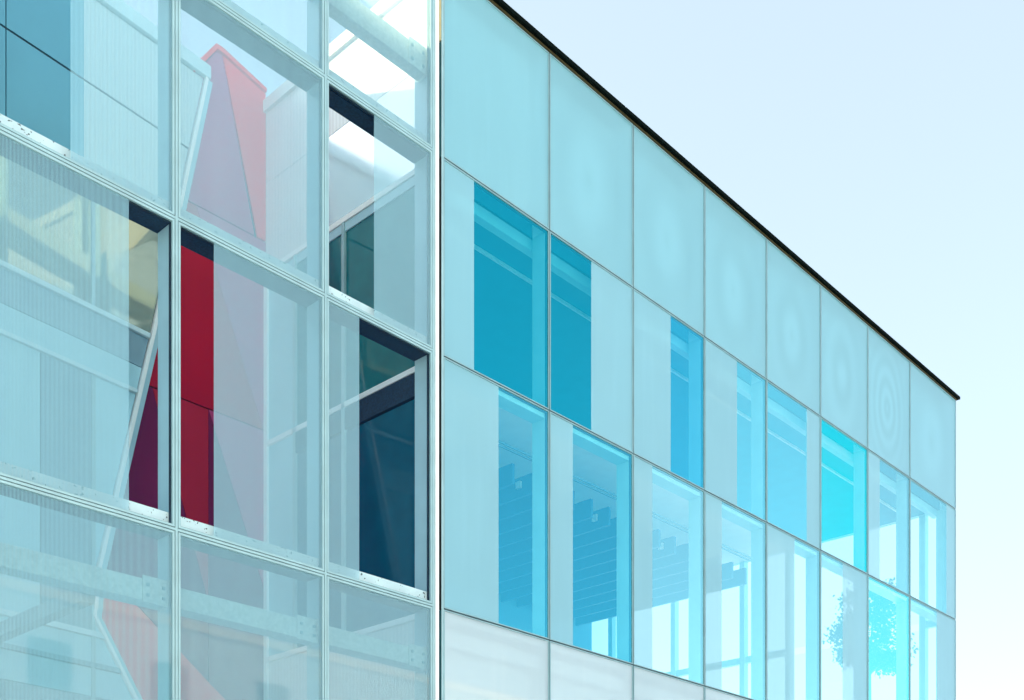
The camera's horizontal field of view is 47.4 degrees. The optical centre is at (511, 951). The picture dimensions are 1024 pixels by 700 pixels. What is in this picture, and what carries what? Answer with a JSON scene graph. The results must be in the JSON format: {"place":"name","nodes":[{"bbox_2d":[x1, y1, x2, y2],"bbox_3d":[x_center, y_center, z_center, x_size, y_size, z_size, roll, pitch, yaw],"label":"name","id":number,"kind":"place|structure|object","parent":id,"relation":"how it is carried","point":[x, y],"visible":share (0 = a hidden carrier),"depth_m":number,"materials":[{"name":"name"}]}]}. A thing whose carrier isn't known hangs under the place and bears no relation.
{"place":"outdoors","nodes":[
{"label":"outdoors","id":0,"kind":"place"},
{"bbox_2d":[126,0,1023,699],"label":"sky","id":1,"kind":"structure","parent":0,"point":[881,142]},
{"bbox_2d":[263,0,959,699],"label":"glass building","id":2,"kind":"structure","parent":0,"point":[669,374],"depth_m":17.83,"materials":[{"name":"blue glass"}]},
{"bbox_2d":[298,436,337,647],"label":"side window","id":3,"kind":"structure","parent":2,"relation":"in","point":[336,438],"depth_m":16.22,"materials":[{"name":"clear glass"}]},
{"bbox_2d":[298,236,340,424],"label":"side window","id":4,"kind":"structure","parent":2,"relation":"in","point":[334,246],"depth_m":16.20,"materials":[{"name":"teal glass"}]},
{"bbox_2d":[298,176,413,263],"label":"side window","id":5,"kind":"structure","parent":2,"relation":"in","point":[370,210],"depth_m":15.71,"materials":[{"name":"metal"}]},
{"bbox_2d":[346,187,414,400],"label":"side window","id":6,"kind":"structure","parent":2,"relation":"in","point":[378,363],"depth_m":15.59,"materials":[{"name":"teal glass"}]},
{"bbox_2d":[346,399,414,631],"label":"side window","id":7,"kind":"structure","parent":2,"relation":"in","point":[386,441],"depth_m":15.44,"materials":[{"name":"blue glass"}]},
{"bbox_2d":[444,610,548,699],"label":"window","id":8,"kind":"structure","parent":2,"relation":"in","point":[483,660],"depth_m":15.41,"materials":[{"name":"white glass"}]},
{"bbox_2d":[444,357,548,639],"bbox_3d":[-0.192,-5.938,15.524,0.055,3.181,2.027,0,0,43],"label":"window","id":9,"kind":"structure","parent":2,"relation":"in","point":[471,400],"depth_m":15.17,"materials":[{"name":"blue glass"}]},
{"bbox_2d":[444,159,548,409],"bbox_3d":[-0.192,-8.794,15.524,0.055,2.495,2.027,0,0,43],"label":"window","id":10,"kind":"structure","parent":2,"relation":"in","point":[458,185],"depth_m":15.02,"materials":[{"name":"blue glass"}]},
{"bbox_2d":[444,0,548,229],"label":"window","id":11,"kind":"structure","parent":2,"relation":"in","point":[496,75],"depth_m":15.50,"materials":[{"name":"blue glass"}]},
{"bbox_2d":[549,641,632,699],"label":"window","id":12,"kind":"structure","parent":2,"relation":"in","point":[574,674],"depth_m":16.85,"materials":[{"name":"white glass"}]},
{"bbox_2d":[549,412,632,664],"bbox_3d":[1.163,-5.938,16.976,0.055,3.181,1.909,0,0,43],"label":"window","id":13,"kind":"structure","parent":2,"relation":"in","point":[560,429],"depth_m":16.49,"materials":[{"name":"blue glass"}]},
{"bbox_2d":[549,231,632,452],"bbox_3d":[1.163,-8.794,16.976,0.055,2.495,1.909,0,0,43],"label":"window","id":14,"kind":"structure","parent":2,"relation":"in","point":[611,297],"depth_m":17.26,"materials":[{"name":"blue glass"}]},
{"bbox_2d":[549,54,632,286],"bbox_3d":[1.164,-11.290,16.974,0.050,2.462,1.909,0,0,43],"label":"window","id":15,"kind":"structure","parent":2,"relation":"in","point":[591,142],"depth_m":16.93,"materials":[{"name":"blue glass"}]},
{"bbox_2d":[632,455,704,685],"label":"window","id":16,"kind":"structure","parent":2,"relation":"in","point":[642,469],"depth_m":17.89,"materials":[{"name":"blue glass"}]},
{"bbox_2d":[632,289,704,489],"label":"window","id":17,"kind":"structure","parent":2,"relation":"in","point":[651,323],"depth_m":18.07,"materials":[{"name":"blue glass"}]},
{"bbox_2d":[632,125,704,335],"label":"window","id":18,"kind":"structure","parent":2,"relation":"in","point":[669,202],"depth_m":18.35,"materials":[{"name":"blue glass"}]},
{"bbox_2d":[633,666,704,699],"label":"window","id":19,"kind":"structure","parent":2,"relation":"in","point":[647,684],"depth_m":18.21,"materials":[{"name":"white glass"}]},
{"bbox_2d":[705,687,747,699],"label":"window","id":20,"kind":"structure","parent":2,"relation":"in","point":[710,694],"depth_m":19.39,"materials":[{"name":"white glass"}]},
{"bbox_2d":[704,491,766,699],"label":"window","id":21,"kind":"structure","parent":2,"relation":"in","point":[713,505],"depth_m":19.32,"materials":[{"name":"blue glass"}]},
{"bbox_2d":[704,338,766,521],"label":"window","id":22,"kind":"structure","parent":2,"relation":"in","point":[720,367],"depth_m":19.50,"materials":[{"name":"blue glass"}]},
{"bbox_2d":[704,186,766,378],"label":"window","id":23,"kind":"structure","parent":2,"relation":"in","point":[735,251],"depth_m":19.77,"materials":[{"name":"blue glass"}]},
{"bbox_2d":[766,380,820,549],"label":"window","id":24,"kind":"structure","parent":2,"relation":"in","point":[813,420],"depth_m":21.71,"materials":[{"name":"blue glass"}]},
{"bbox_2d":[766,239,820,415],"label":"window","id":25,"kind":"structure","parent":2,"relation":"in","point":[793,296],"depth_m":21.19,"materials":[{"name":"blue glass"}]},
{"bbox_2d":[767,523,820,699],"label":"window","id":26,"kind":"structure","parent":2,"relation":"in","point":[780,545],"depth_m":20.91,"materials":[{"name":"blue glass"}]},
{"bbox_2d":[820,285,867,447],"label":"window","id":27,"kind":"structure","parent":2,"relation":"in","point":[844,336],"depth_m":22.63,"materials":[{"name":"blue glass"}]},
{"bbox_2d":[821,551,867,699],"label":"window","id":28,"kind":"structure","parent":2,"relation":"in","point":[855,582],"depth_m":22.93,"materials":[{"name":"blue glass"}]},
{"bbox_2d":[821,417,867,573],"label":"window","id":29,"kind":"structure","parent":2,"relation":"in","point":[824,421],"depth_m":23.25,"materials":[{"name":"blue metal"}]},
{"bbox_2d":[867,450,909,595],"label":"window","id":30,"kind":"structure","parent":2,"relation":"in","point":[874,461],"depth_m":23.59,"materials":[{"name":"blue glass"}]},
{"bbox_2d":[867,326,909,476],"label":"window","id":31,"kind":"structure","parent":2,"relation":"in","point":[888,369],"depth_m":24.03,"materials":[{"name":"blue glass"}]},
{"bbox_2d":[868,575,909,699],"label":"window","id":32,"kind":"structure","parent":2,"relation":"in","point":[869,577],"depth_m":24.74,"materials":[{"name":"blue glass"}]},
{"bbox_2d":[909,362,955,508],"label":"window","id":33,"kind":"structure","parent":2,"relation":"in","point":[932,410],"depth_m":25.61,"materials":[{"name":"blue glass"}]},
{"bbox_2d":[910,597,955,699],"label":"window","id":34,"kind":"structure","parent":2,"relation":"in","point":[946,625],"depth_m":26.12,"materials":[{"name":"blue glass"}]},
{"bbox_2d":[910,478,955,618],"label":"window","id":35,"kind":"structure","parent":2,"relation":"in","point":[950,511],"depth_m":26.28,"materials":[{"name":"blue glass"}]},
{"label":"ground","id":36,"kind":"structure","parent":0,"visible":0},
{"bbox_2d":[0,0,211,699],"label":"courtyard building","id":37,"kind":"structure","parent":36,"relation":"on","point":[35,65],"depth_m":14.87,"materials":[{"name":"glass"}]},
{"bbox_2d":[0,156,90,303],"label":"window","id":38,"kind":"structure","parent":37,"relation":"in","point":[54,184],"depth_m":14.56,"materials":[{"name":"clear glass"}]},
{"bbox_2d":[96,203,157,332],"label":"window","id":39,"kind":"structure","parent":37,"relation":"in","point":[141,242],"depth_m":15.58,"materials":[{"name":"clear glass"}]},
{"bbox_2d":[102,48,263,699],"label":"red block","id":40,"kind":"structure","parent":36,"relation":"on","point":[197,387],"depth_m":16.46,"materials":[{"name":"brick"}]},
{"bbox_2d":[0,0,438,699],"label":"glass screen","id":41,"kind":"object","parent":36,"relation":"on","point":[242,36],"visible":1,"depth_m":12.49,"materials":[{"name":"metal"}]},
{"bbox_2d":[0,480,174,699],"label":"window","id":42,"kind":"structure","parent":41,"relation":"in","point":[169,535],"depth_m":11.26,"materials":[{"name":"glass"}]},
{"bbox_2d":[0,130,174,526],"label":"window","id":43,"kind":"structure","parent":41,"relation":"in","point":[118,195],"depth_m":11.15,"materials":[{"name":"glass"}]},
{"bbox_2d":[0,0,174,214],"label":"window","id":44,"kind":"structure","parent":41,"relation":"in","point":[169,5],"depth_m":11.62,"materials":[{"name":"glass"}]},
{"bbox_2d":[178,532,323,699],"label":"window","id":45,"kind":"structure","parent":41,"relation":"in","point":[232,569],"depth_m":12.57,"materials":[{"name":"glass"}]},
{"bbox_2d":[178,221,323,571],"bbox_3d":[-2.814,-5.938,12.712,0.055,3.155,1.875,0,0,43],"label":"window","id":46,"kind":"structure","parent":41,"relation":"in","point":[233,270],"depth_m":12.65,"materials":[{"name":"glass"}]},
{"bbox_2d":[178,0,323,292],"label":"window","id":47,"kind":"structure","parent":41,"relation":"in","point":[232,38],"depth_m":12.60,"materials":[{"name":"glass"}]},
{"bbox_2d":[217,0,323,73],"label":"window","id":48,"kind":"structure","parent":41,"relation":"in","point":[244,8],"depth_m":13.08,"materials":[{"name":"glass"}]},
{"bbox_2d":[327,576,431,699],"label":"window","id":49,"kind":"structure","parent":41,"relation":"in","point":[345,584],"depth_m":13.98,"materials":[{"name":"glass"}]},
{"bbox_2d":[327,298,431,603],"bbox_3d":[-1.582,-5.938,14.033,0.055,3.155,1.649,0,0,43],"label":"window","id":50,"kind":"structure","parent":41,"relation":"in","point":[334,305],"depth_m":13.67,"materials":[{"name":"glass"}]},
{"bbox_2d":[327,79,431,348],"bbox_3d":[-1.582,-8.794,14.033,0.055,2.469,1.649,0,0,43],"label":"window","id":51,"kind":"structure","parent":41,"relation":"in","point":[342,93],"depth_m":14.27,"materials":[{"name":"glass"}]},
{"bbox_2d":[327,0,431,147],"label":"window","id":52,"kind":"structure","parent":41,"relation":"in","point":[428,141],"depth_m":14.14,"materials":[{"name":"glass"}]},
{"bbox_2d":[822,577,918,699],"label":"street tree","id":53,"kind":"object","parent":36,"relation":"on","point":[880,657],"visible":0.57,"depth_m":30.64,"materials":[{"name":"green plant"}]}
]}

